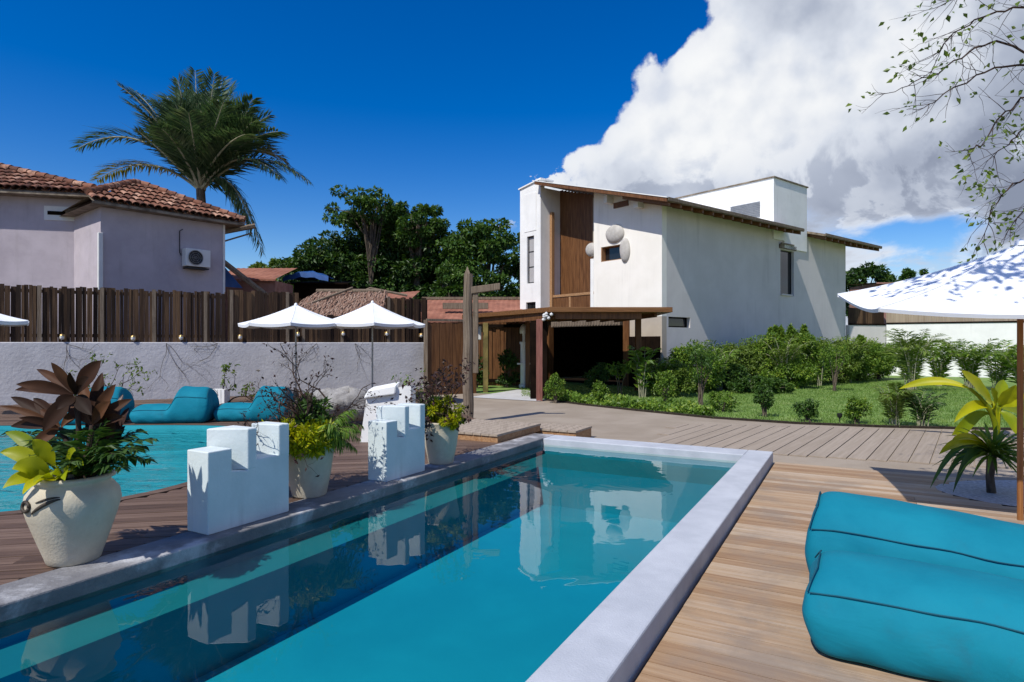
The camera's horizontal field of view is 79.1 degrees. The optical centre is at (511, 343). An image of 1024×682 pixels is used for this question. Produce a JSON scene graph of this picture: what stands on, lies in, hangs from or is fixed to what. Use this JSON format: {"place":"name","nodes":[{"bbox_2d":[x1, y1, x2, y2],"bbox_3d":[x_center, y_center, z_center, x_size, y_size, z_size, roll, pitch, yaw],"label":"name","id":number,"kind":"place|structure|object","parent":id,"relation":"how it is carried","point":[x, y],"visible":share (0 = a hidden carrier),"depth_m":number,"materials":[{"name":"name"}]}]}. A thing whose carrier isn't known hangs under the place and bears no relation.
{"place":"outdoors","nodes":[
{"label":"outdoors","id":0,"kind":"place"},
{"bbox_2d":[0,163,246,341],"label":"lavender house","id":1,"kind":"structure","parent":0,"point":[57,232],"depth_m":19.73,"materials":[{"name":"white paint"}]},
{"bbox_2d":[179,229,209,270],"bbox_3d":[-10.456,-3.100,20.449,0.372,1.301,0.874,0,0,39],"label":"air conditioner","id":2,"kind":"object","parent":1,"relation":"attached to","point":[195,259],"visible":1,"depth_m":20.30,"materials":[{"name":"white plastic"}]},
{"bbox_2d":[225,224,266,294],"bbox_3d":[-9.598,-2.958,22.146,1.729,2.655,0.599,0,0,-32],"label":"lean to","id":3,"kind":"object","parent":1,"relation":"attached to","point":[230,281],"visible":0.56,"depth_m":21.95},
{"bbox_2d":[225,268,295,341],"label":"shed","id":4,"kind":"structure","parent":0,"point":[257,276],"depth_m":24.11,"materials":[{"name":"wood"}]},
{"bbox_2d":[287,281,361,341],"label":"shed","id":5,"kind":"structure","parent":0,"point":[307,289],"depth_m":26.85,"materials":[{"name":"brown wood"}]},
{"bbox_2d":[283,271,336,281],"bbox_3d":[-8.650,-2.841,26.685,1.900,0.523,1.430,0,0,0],"label":"tarpaulin","id":6,"kind":"object","parent":5,"relation":"on","point":[309,275],"visible":1,"depth_m":25.99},
{"bbox_2d":[458,419,540,442],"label":"wooden platform","id":7,"kind":"structure","parent":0,"point":[494,431],"depth_m":9.56,"materials":[{"name":"brown wood"}]},
{"bbox_2d":[0,0,1023,324],"label":"sky","id":8,"kind":"structure","parent":0,"point":[457,106],"materials":[{"name":"blue"}]},
{"bbox_2d":[534,423,591,437],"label":"wooden platform","id":9,"kind":"structure","parent":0,"point":[566,430],"depth_m":10.20,"materials":[{"name":"brown wood"}]},
{"bbox_2d":[518,176,881,387],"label":"house","id":10,"kind":"structure","parent":0,"point":[735,263],"depth_m":25.34,"materials":[{"name":"white paint"}]},
{"bbox_2d":[629,336,659,387],"bbox_3d":[4.691,0.665,22.104,0.043,1.830,1.459,0,0,-38],"label":"boarded door","id":11,"kind":"structure","parent":10,"relation":"in","point":[653,342],"depth_m":21.97,"materials":[{"name":"brown wood"}]},
{"bbox_2d":[780,250,790,293],"bbox_3d":[11.824,-3.040,26.939,1.149,1.960,0.050,0,0,-38],"label":"window","id":12,"kind":"structure","parent":10,"relation":"in","point":[785,256],"depth_m":27.01,"materials":[{"name":"glass"}]},
{"bbox_2d":[429,393,1016,479],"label":"path","id":13,"kind":"structure","parent":0,"point":[615,424],"depth_m":12.51,"materials":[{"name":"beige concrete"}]},
{"bbox_2d":[424,319,475,394],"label":"gate panel","id":14,"kind":"structure","parent":13,"relation":"on","point":[443,341],"depth_m":19.29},
{"bbox_2d":[462,266,499,417],"bbox_3d":[-0.623,0.020,12.500,0.766,3.160,0.200,0,0,0],"label":"tall post","id":15,"kind":"object","parent":13,"relation":"on","point":[470,338],"visible":0.92,"depth_m":12.43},
{"bbox_2d":[543,373,566,402],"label":"sapling","id":16,"kind":"object","parent":13,"relation":"on","point":[551,388],"visible":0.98,"depth_m":16.52,"materials":[{"name":"green plant"}]},
{"bbox_2d":[648,423,1016,468],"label":"boardwalk","id":17,"kind":"structure","parent":13,"relation":"on","point":[823,442],"depth_m":10.07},
{"bbox_2d":[900,370,1016,434],"bbox_3d":[7.903,1.328,10.447,2.324,1.779,0.718,0,0,0],"label":"banana plant","id":18,"kind":"object","parent":13,"relation":"on","point":[1004,396],"visible":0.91,"depth_m":10.32,"materials":[{"name":"yellow plant"}]},
{"bbox_2d":[476,375,1016,426],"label":"lawn","id":19,"kind":"structure","parent":0,"point":[498,389],"depth_m":17.57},
{"bbox_2d":[422,297,524,377],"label":"shed","id":20,"kind":"structure","parent":19,"relation":"on","point":[444,307],"depth_m":26.84,"materials":[{"name":"red brick"}]},
{"bbox_2d":[477,322,524,385],"bbox_3d":[-0.675,0.390,23.345,2.550,2.420,0.190,0,0,0],"label":"timber screen","id":21,"kind":"object","parent":19,"relation":"on","point":[499,338],"visible":0.27,"depth_m":23.33,"materials":[{"name":"brown wood"}]},
{"bbox_2d":[495,348,519,387],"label":"entrance shrub","id":22,"kind":"object","parent":19,"relation":"on","point":[509,362],"visible":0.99,"depth_m":22.19,"materials":[{"name":"green plant"}]},
{"bbox_2d":[474,390,545,400],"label":"threshold slab","id":23,"kind":"structure","parent":19,"relation":"on","point":[514,395],"depth_m":18.50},
{"bbox_2d":[517,324,524,387],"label":"column","id":24,"kind":"structure","parent":19,"relation":"on","point":[522,360],"depth_m":22.09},
{"bbox_2d":[462,307,672,400],"bbox_3d":[1.848,0.300,20.317,5.105,2.600,8.187,0,0,-28],"label":"pergola","id":25,"kind":"object","parent":19,"relation":"on","point":[535,353],"visible":0.84,"depth_m":17.70,"materials":[{"name":"brown wood"}]},
{"bbox_2d":[582,362,612,388],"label":"entrance shrub","id":26,"kind":"object","parent":19,"relation":"on","point":[600,371],"visible":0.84,"depth_m":20.05,"materials":[{"name":"green plant"}]},
{"bbox_2d":[605,359,631,394],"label":"entrance shrub","id":27,"kind":"object","parent":19,"relation":"on","point":[623,369],"visible":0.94,"depth_m":18.60,"materials":[{"name":"green plant"}]},
{"bbox_2d":[543,388,717,415],"bbox_3d":[2.620,1.471,16.369,1.750,0.420,6.934,0,0,-40],"label":"groundcover","id":28,"kind":"object","parent":19,"relation":"on","point":[621,400],"visible":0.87,"depth_m":15.22,"materials":[{"name":"green plant"}]},
{"bbox_2d":[626,345,660,397],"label":"broad plant","id":29,"kind":"object","parent":19,"relation":"on","point":[635,364],"visible":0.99,"depth_m":18.11,"materials":[{"name":"green plant"}]},
{"bbox_2d":[653,371,677,400],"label":"sapling","id":30,"kind":"object","parent":19,"relation":"on","point":[665,380],"visible":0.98,"depth_m":15.63,"materials":[{"name":"green plant"}]},
{"bbox_2d":[646,362,695,397],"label":"hedge shrub","id":31,"kind":"object","parent":19,"relation":"on","point":[684,383],"visible":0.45,"depth_m":18.10,"materials":[{"name":"green plant"}]},
{"bbox_2d":[663,339,728,392],"bbox_3d":[5.928,0.802,20.176,2.285,1.954,2.021,0,0,0],"label":"hedge shrub","id":32,"kind":"object","parent":19,"relation":"on","point":[684,358],"visible":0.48,"depth_m":19.87,"materials":[{"name":"green plant"}]},
{"bbox_2d":[682,341,717,405],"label":"sapling","id":33,"kind":"object","parent":19,"relation":"on","point":[703,361],"visible":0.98,"depth_m":15.82,"materials":[{"name":"green plant"}]},
{"bbox_2d":[705,390,740,411],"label":"sapling","id":34,"kind":"object","parent":19,"relation":"on","point":[715,397],"visible":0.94,"depth_m":14.34,"materials":[{"name":"green plant"}]},
{"bbox_2d":[710,361,750,389],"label":"hedge shrub","id":35,"kind":"object","parent":19,"relation":"on","point":[736,371],"visible":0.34,"depth_m":20.92,"materials":[{"name":"green plant"}]},
{"bbox_2d":[713,337,767,380],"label":"hedge shrub","id":36,"kind":"object","parent":19,"relation":"on","point":[754,359],"visible":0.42,"depth_m":22.00,"materials":[{"name":"green plant"}]},
{"bbox_2d":[724,375,795,393],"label":"hedge shrub","id":37,"kind":"object","parent":19,"relation":"on","point":[778,386],"visible":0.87,"depth_m":19.45,"materials":[{"name":"green plant"}]},
{"bbox_2d":[751,384,775,416],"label":"sapling","id":38,"kind":"object","parent":19,"relation":"on","point":[764,400],"visible":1,"depth_m":13.35,"materials":[{"name":"green plant"}]},
{"bbox_2d":[742,324,800,380],"bbox_3d":[9.418,0.455,22.619,2.088,2.332,1.866,0,0,0],"label":"hedge shrub","id":39,"kind":"object","parent":19,"relation":"on","point":[777,333],"visible":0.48,"depth_m":22.32,"materials":[{"name":"green plant"}]},
{"bbox_2d":[546,399,1011,429],"bbox_3d":[5.982,1.583,13.284,12.720,0.055,2.175,0,0,30],"label":"lawn edging","id":40,"kind":"object","parent":19,"relation":"on","point":[828,424],"visible":0.8,"depth_m":12.34,"materials":[{"name":"wood"}]},
{"bbox_2d":[757,334,815,378],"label":"shrub","id":41,"kind":"object","parent":19,"relation":"on","point":[789,349],"visible":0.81,"depth_m":21.62,"materials":[{"name":"green plant"}]},
{"bbox_2d":[753,358,820,388],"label":"hedge shrub","id":42,"kind":"object","parent":19,"relation":"on","point":[803,374],"visible":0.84,"depth_m":21.54,"materials":[{"name":"green plant"}]},
{"bbox_2d":[791,397,819,421],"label":"sapling","id":43,"kind":"object","parent":19,"relation":"on","point":[807,410],"visible":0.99,"depth_m":12.54,"materials":[{"name":"green plant"}]},
{"bbox_2d":[785,323,835,382],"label":"hedge shrub","id":44,"kind":"object","parent":19,"relation":"on","point":[804,334],"visible":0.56,"depth_m":22.94,"materials":[{"name":"green plant"}]},
{"bbox_2d":[817,340,854,390],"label":"sapling","id":45,"kind":"object","parent":19,"relation":"on","point":[828,356],"visible":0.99,"depth_m":20.57,"materials":[{"name":"green plant"}]},
{"bbox_2d":[815,336,865,383],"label":"hedge shrub","id":46,"kind":"object","parent":19,"relation":"on","point":[850,369],"visible":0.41,"depth_m":24.17,"materials":[{"name":"green plant"}]},
{"bbox_2d":[841,395,873,423],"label":"sapling","id":47,"kind":"object","parent":19,"relation":"on","point":[850,411],"visible":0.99,"depth_m":12.20,"materials":[{"name":"green plant"}]},
{"bbox_2d":[831,334,887,381],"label":"hedge shrub","id":48,"kind":"object","parent":19,"relation":"on","point":[875,349],"visible":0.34,"depth_m":25.72,"materials":[{"name":"green plant"}]},
{"bbox_2d":[846,325,885,374],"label":"garden wall","id":49,"kind":"structure","parent":19,"relation":"on","point":[869,331],"depth_m":30.52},
{"bbox_2d":[848,308,884,324],"bbox_3d":[17.485,-1.333,30.550,2.124,0.864,0.150,0,0,-15],"label":"board fence","id":50,"kind":"object","parent":49,"relation":"on","point":[856,316],"visible":0.79,"depth_m":30.52,"materials":[{"name":"brown wood"}]},
{"bbox_2d":[846,261,899,317],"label":"leafy tree","id":51,"kind":"object","parent":19,"relation":"on","point":[876,273],"visible":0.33,"depth_m":43.24,"materials":[{"name":"green plant"}]},
{"bbox_2d":[862,341,899,378],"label":"hedge shrub","id":52,"kind":"object","parent":19,"relation":"on","point":[888,370],"visible":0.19,"depth_m":26.91,"materials":[{"name":"green plant"}]},
{"bbox_2d":[870,382,923,424],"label":"drooping plant","id":53,"kind":"object","parent":19,"relation":"on","point":[895,406],"visible":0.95,"depth_m":11.82,"materials":[{"name":"green plant"}]},
{"bbox_2d":[877,328,951,389],"bbox_3d":[13.326,0.538,20.516,2.174,2.111,2.225,0,0,22],"label":"areca palm","id":54,"kind":"object","parent":19,"relation":"on","point":[908,353],"visible":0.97,"depth_m":20.26,"materials":[{"name":"green plant"}]},
{"bbox_2d":[897,389,947,425],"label":"drooping plant","id":55,"kind":"object","parent":19,"relation":"on","point":[921,408],"visible":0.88,"depth_m":11.71,"materials":[{"name":"green plant"}]},
{"bbox_2d":[921,338,965,385],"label":"areca palm","id":56,"kind":"object","parent":19,"relation":"on","point":[940,369],"visible":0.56,"depth_m":22.82,"materials":[{"name":"green plant"}]},
{"bbox_2d":[886,322,1016,377],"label":"garden wall","id":57,"kind":"structure","parent":19,"relation":"on","point":[979,333],"depth_m":29.28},
{"bbox_2d":[886,313,1016,323],"bbox_3d":[22.422,-1.378,28.639,8.782,0.834,0.150,0,0,30],"label":"board fence","id":58,"kind":"object","parent":57,"relation":"on","point":[896,318],"visible":0.48,"depth_m":29.91,"materials":[{"name":"brown wood"}]},
{"bbox_2d":[934,338,1009,387],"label":"areca palm","id":59,"kind":"object","parent":19,"relation":"on","point":[963,362],"visible":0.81,"depth_m":21.82,"materials":[{"name":"green plant"}]},
{"bbox_2d":[966,339,1016,387],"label":"areca palm","id":60,"kind":"object","parent":19,"relation":"on","point":[996,375],"visible":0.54,"depth_m":20.99,"materials":[{"name":"green plant"}]},
{"bbox_2d":[981,345,1016,383],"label":"areca palm","id":61,"kind":"object","parent":19,"relation":"on","point":[1011,361],"visible":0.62,"depth_m":19.99,"materials":[{"name":"green plant"}]},
{"bbox_2d":[634,466,1016,681],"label":"deck base","id":62,"kind":"object","parent":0,"point":[722,544],"visible":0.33,"depth_m":4.54,"materials":[{"name":"wood"}]},
{"bbox_2d":[802,550,1023,681],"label":"bean lounger","id":63,"kind":"object","parent":62,"relation":"on","point":[930,621],"visible":1,"depth_m":2.91,"materials":[{"name":"fabric"}]},
{"bbox_2d":[805,491,1023,579],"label":"bean lounger","id":64,"kind":"object","parent":62,"relation":"on","point":[866,524],"visible":0.59,"depth_m":3.56,"materials":[{"name":"fabric"}]},
{"bbox_2d":[838,239,1023,520],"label":"parasol","id":65,"kind":"object","parent":62,"relation":"on","point":[991,286],"visible":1,"depth_m":5.26,"materials":[{"name":"white fabric"}]},
{"bbox_2d":[935,480,1016,505],"bbox_3d":[5.534,1.564,6.456,1.981,0.001,1.281,0,0,0],"label":"planting bed","id":66,"kind":"object","parent":62,"relation":"on","point":[1006,493],"visible":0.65,"depth_m":6.59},
{"bbox_2d":[930,422,1016,493],"bbox_3d":[5.035,1.222,6.543,1.078,0.765,0.992,0,0,29],"label":"spiky plant","id":67,"kind":"object","parent":66,"relation":"on","point":[989,448],"visible":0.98,"depth_m":6.46,"materials":[{"name":"green plant"}]},
{"bbox_2d":[635,462,1023,681],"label":"sun deck","id":68,"kind":"structure","parent":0,"point":[739,618],"depth_m":3.88,"materials":[{"name":"wood"}]},
{"label":"ground","id":69,"kind":"structure","parent":0,"visible":0},
{"bbox_2d":[0,424,248,515],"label":"curved pool","id":70,"kind":"structure","parent":69,"relation":"in","point":[11,507],"depth_m":9.49,"materials":[{"name":"liquid"}]},
{"bbox_2d":[0,429,206,504],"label":"water","id":71,"kind":"structure","parent":70,"relation":"in","point":[126,443],"depth_m":8.45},
{"bbox_2d":[70,66,313,259],"bbox_3d":[-13.197,-5.213,25.715,10.045,13.631,5.700,0,0,0],"label":"tall palm","id":72,"kind":"object","parent":69,"relation":"on","point":[203,141],"visible":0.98,"depth_m":25.22,"materials":[{"name":"green plant"}]},
{"bbox_2d":[0,342,423,404],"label":"boundary wall","id":73,"kind":"structure","parent":69,"relation":"on","point":[21,362],"depth_m":16.55,"materials":[{"name":"paint"}]},
{"bbox_2d":[0,284,225,341],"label":"plank fence","id":74,"kind":"object","parent":73,"relation":"on","point":[47,314],"visible":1,"depth_m":15.54,"materials":[{"name":"wood"}]},
{"bbox_2d":[227,290,298,341],"bbox_3d":[-6.944,-0.751,17.350,1.862,1.438,0.155,0,0,-29],"label":"plank fence","id":75,"kind":"object","parent":73,"relation":"on","point":[243,306],"visible":0.82,"depth_m":17.22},
{"bbox_2d":[299,314,383,341],"bbox_3d":[-5.016,-0.441,18.431,2.499,0.818,0.155,0,0,-29],"label":"plank fence","id":76,"kind":"object","parent":73,"relation":"on","point":[334,335],"visible":0.61,"depth_m":18.34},
{"bbox_2d":[384,296,426,341],"bbox_3d":[-3.303,-0.740,19.392,1.370,1.416,0.155,0,0,-29],"label":"plank fence","id":77,"kind":"object","parent":73,"relation":"on","point":[413,309],"visible":0.81,"depth_m":19.36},
{"bbox_2d":[272,229,386,292],"bbox_3d":[-10.070,-2.421,36.124,7.390,8.245,6.163,0,0,-14],"label":"leafy tree","id":78,"kind":"object","parent":69,"relation":"on","point":[316,258],"visible":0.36,"depth_m":34.15,"materials":[{"name":"green plant"}]},
{"bbox_2d":[294,287,387,341],"bbox_3d":[-5.778,-0.171,21.081,3.402,3.541,3.838,0,0,0],"label":"thatched hut","id":79,"kind":"object","parent":69,"relation":"on","point":[333,302],"visible":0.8,"depth_m":20.58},
{"bbox_2d":[322,184,395,286],"bbox_3d":[-8.485,-3.504,34.160,4.217,10.429,3.792,0,0,0],"label":"leafy tree","id":80,"kind":"object","parent":69,"relation":"on","point":[368,205],"visible":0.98,"depth_m":34.03,"materials":[{"name":"green plant"}]},
{"bbox_2d":[327,221,439,293],"bbox_3d":[-7.290,-3.069,37.045,7.984,9.581,7.036,0,0,0],"label":"leafy tree","id":81,"kind":"object","parent":69,"relation":"on","point":[357,241],"visible":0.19,"depth_m":35.08,"materials":[{"name":"green plant"}]},
{"bbox_2d":[0,433,772,681],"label":"swimming pool","id":82,"kind":"structure","parent":69,"relation":"in","point":[536,557],"depth_m":4.78,"materials":[{"name":"liquid"}]},
{"bbox_2d":[187,421,288,534],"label":"white block","id":83,"kind":"structure","parent":82,"relation":"on","point":[237,476],"depth_m":4.91,"materials":[{"name":"paint"}]},
{"bbox_2d":[368,403,424,481],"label":"white block","id":84,"kind":"structure","parent":82,"relation":"on","point":[396,441],"depth_m":6.63,"materials":[{"name":"paint"}]},
{"bbox_2d":[425,421,458,464],"bbox_3d":[-0.855,1.180,7.450,0.462,0.500,0.462,0,0,0],"label":"tub pot","id":85,"kind":"object","parent":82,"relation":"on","point":[441,449],"visible":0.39,"depth_m":7.29,"materials":[{"name":"ceramic"}]},
{"bbox_2d":[384,358,481,441],"bbox_3d":[-0.988,0.704,7.422,1.250,1.059,1.096,0,0,0],"label":"twiggy shrub","id":86,"kind":"object","parent":85,"relation":"in","point":[426,387],"visible":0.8,"depth_m":7.35,"materials":[{"name":"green plant"}]},
{"bbox_2d":[427,394,467,431],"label":"yellow bush","id":87,"kind":"object","parent":85,"relation":"in","point":[449,412],"visible":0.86,"depth_m":7.34,"materials":[{"name":"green plant"}]},
{"bbox_2d":[378,200,450,298],"bbox_3d":[-5.500,-3.149,34.621,4.118,9.734,3.656,0,0,0],"label":"leafy tree","id":88,"kind":"object","parent":69,"relation":"on","point":[403,230],"visible":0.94,"depth_m":34.01,"materials":[{"name":"green plant"}]},
{"bbox_2d":[382,230,481,305],"bbox_3d":[-4.668,-2.442,35.583,6.066,8.337,5.315,0,0,0],"label":"leafy tree","id":89,"kind":"object","parent":69,"relation":"on","point":[405,268],"visible":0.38,"depth_m":33.98,"materials":[{"name":"green plant"}]},
{"bbox_2d":[432,261,475,296],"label":"leafy tree","id":90,"kind":"object","parent":69,"relation":"on","point":[452,278],"visible":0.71,"depth_m":30.54,"materials":[{"name":"green plant"}]},
{"bbox_2d":[427,217,519,296],"bbox_3d":[-1.391,-2.629,34.106,6.457,8.672,5.680,0,0,0],"label":"leafy tree","id":91,"kind":"object","parent":69,"relation":"on","point":[471,246],"visible":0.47,"depth_m":32.70,"materials":[{"name":"green plant"}]},
{"bbox_2d":[846,0,1023,264],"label":"overhanging tree","id":92,"kind":"object","parent":69,"relation":"on","point":[997,121],"visible":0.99,"depth_m":6.42,"materials":[{"name":"green plant"}]},
{"label":"deck underlay","id":93,"kind":"structure","parent":0,"visible":0},
{"bbox_2d":[0,389,533,584],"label":"pool deck","id":94,"kind":"structure","parent":93,"relation":"on","point":[148,519],"depth_m":5.14,"materials":[{"name":"wood"}]},
{"bbox_2d":[20,469,121,566],"bbox_3d":[-2.899,1.146,4.097,0.543,0.568,0.553,0,0,0],"label":"urn","id":95,"kind":"object","parent":94,"relation":"on","point":[69,520],"visible":0.81,"depth_m":3.92,"materials":[{"name":"ceramic"}]},
{"bbox_2d":[0,431,82,493],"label":"lime philodendron","id":96,"kind":"object","parent":95,"relation":"on","point":[33,470],"visible":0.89,"depth_m":3.95,"materials":[{"name":"green plant"}]},
{"bbox_2d":[1,360,131,479],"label":"bronze cordyline","id":97,"kind":"object","parent":95,"relation":"in","point":[94,406],"visible":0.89,"depth_m":4.10,"materials":[{"name":"brown plant"}]},
{"bbox_2d":[0,418,158,477],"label":"fern","id":98,"kind":"object","parent":95,"relation":"on","point":[97,463],"visible":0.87,"depth_m":4.00,"materials":[{"name":"green plant"}]},
{"bbox_2d":[85,387,128,474],"bbox_3d":[-2.757,0.605,4.260,0.349,0.615,0.214,0,0,33],"label":"maroon cordyline","id":99,"kind":"object","parent":95,"relation":"in","point":[117,424],"visible":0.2,"depth_m":4.24,"materials":[{"name":"brown plant"}]},
{"bbox_2d":[59,386,134,424],"bbox_3d":[-7.673,1.101,11.178,1.391,0.670,0.711,0,0,-7],"label":"bean lounger","id":100,"kind":"object","parent":94,"relation":"on","point":[119,392],"visible":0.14,"depth_m":11.20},
{"bbox_2d":[67,351,156,395],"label":"wall tree","id":101,"kind":"object","parent":94,"relation":"on","point":[117,365],"visible":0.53,"depth_m":13.28,"materials":[{"name":"brown plant"}]},
{"bbox_2d":[129,386,218,423],"bbox_3d":[-6.165,1.109,11.364,1.361,0.656,0.696,0,0,-6],"label":"bean lounger","id":102,"kind":"object","parent":94,"relation":"on","point":[190,404],"visible":0.97,"depth_m":11.08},
{"bbox_2d":[213,386,293,421],"bbox_3d":[-4.825,1.116,11.650,1.331,0.641,0.680,0,0,-5],"label":"bean lounger","id":103,"kind":"object","parent":94,"relation":"on","point":[228,411],"visible":0.7,"depth_m":11.35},
{"bbox_2d":[238,303,349,399],"bbox_3d":[-5.370,0.212,15.400,2.480,2.445,2.480,0,0,-37],"label":"parasol","id":104,"kind":"object","parent":94,"relation":"on","point":[295,316],"visible":0.86,"depth_m":14.83,"materials":[{"name":"white fabric"}]},
{"bbox_2d":[289,443,333,498],"bbox_3d":[-1.916,1.180,5.860,0.472,0.500,0.472,0,0,0],"label":"tub pot","id":105,"kind":"object","parent":94,"relation":"on","point":[307,484],"visible":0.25,"depth_m":5.70,"materials":[{"name":"ceramic"}]},
{"bbox_2d":[251,415,337,460],"bbox_3d":[-2.068,0.875,5.751,0.874,0.429,0.843,0,0,0],"label":"yellow bush","id":106,"kind":"object","parent":105,"relation":"in","point":[302,438],"visible":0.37,"depth_m":5.52,"materials":[{"name":"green plant"}]},
{"bbox_2d":[234,335,382,476],"bbox_3d":[-1.987,0.574,5.847,1.316,1.302,1.930,0,0,0],"label":"twiggy shrub","id":107,"kind":"object","parent":105,"relation":"in","point":[290,404],"visible":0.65,"depth_m":5.91,"materials":[{"name":"red plant"}]},
{"bbox_2d":[291,390,342,432],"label":"green bush","id":108,"kind":"object","parent":105,"relation":"on","point":[324,416],"visible":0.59,"depth_m":5.95,"materials":[{"name":"green plant"}]},
{"bbox_2d":[316,409,363,453],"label":"trailing fern","id":109,"kind":"object","parent":105,"relation":"in","point":[338,441],"visible":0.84,"depth_m":5.83,"materials":[{"name":"green plant"}]},
{"bbox_2d":[322,386,365,421],"bbox_3d":[-2.896,1.067,10.985,1.040,0.637,0.664,0,0,0],"label":"rock","id":110,"kind":"object","parent":94,"relation":"on","point":[343,396],"visible":0.59,"depth_m":10.77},
{"bbox_2d":[322,300,424,386],"bbox_3d":[-3.603,0.163,16.000,2.517,2.545,2.517,0,0,-37],"label":"parasol","id":111,"kind":"object","parent":94,"relation":"on","point":[372,314],"visible":0.91,"depth_m":15.40,"materials":[{"name":"white fabric"}]},
{"bbox_2d":[361,382,415,441],"bbox_3d":[-1.839,1.005,9.201,0.736,0.860,0.498,0,0,0],"label":"white seat block","id":112,"kind":"object","parent":94,"relation":"on","point":[387,392],"depth_m":9.01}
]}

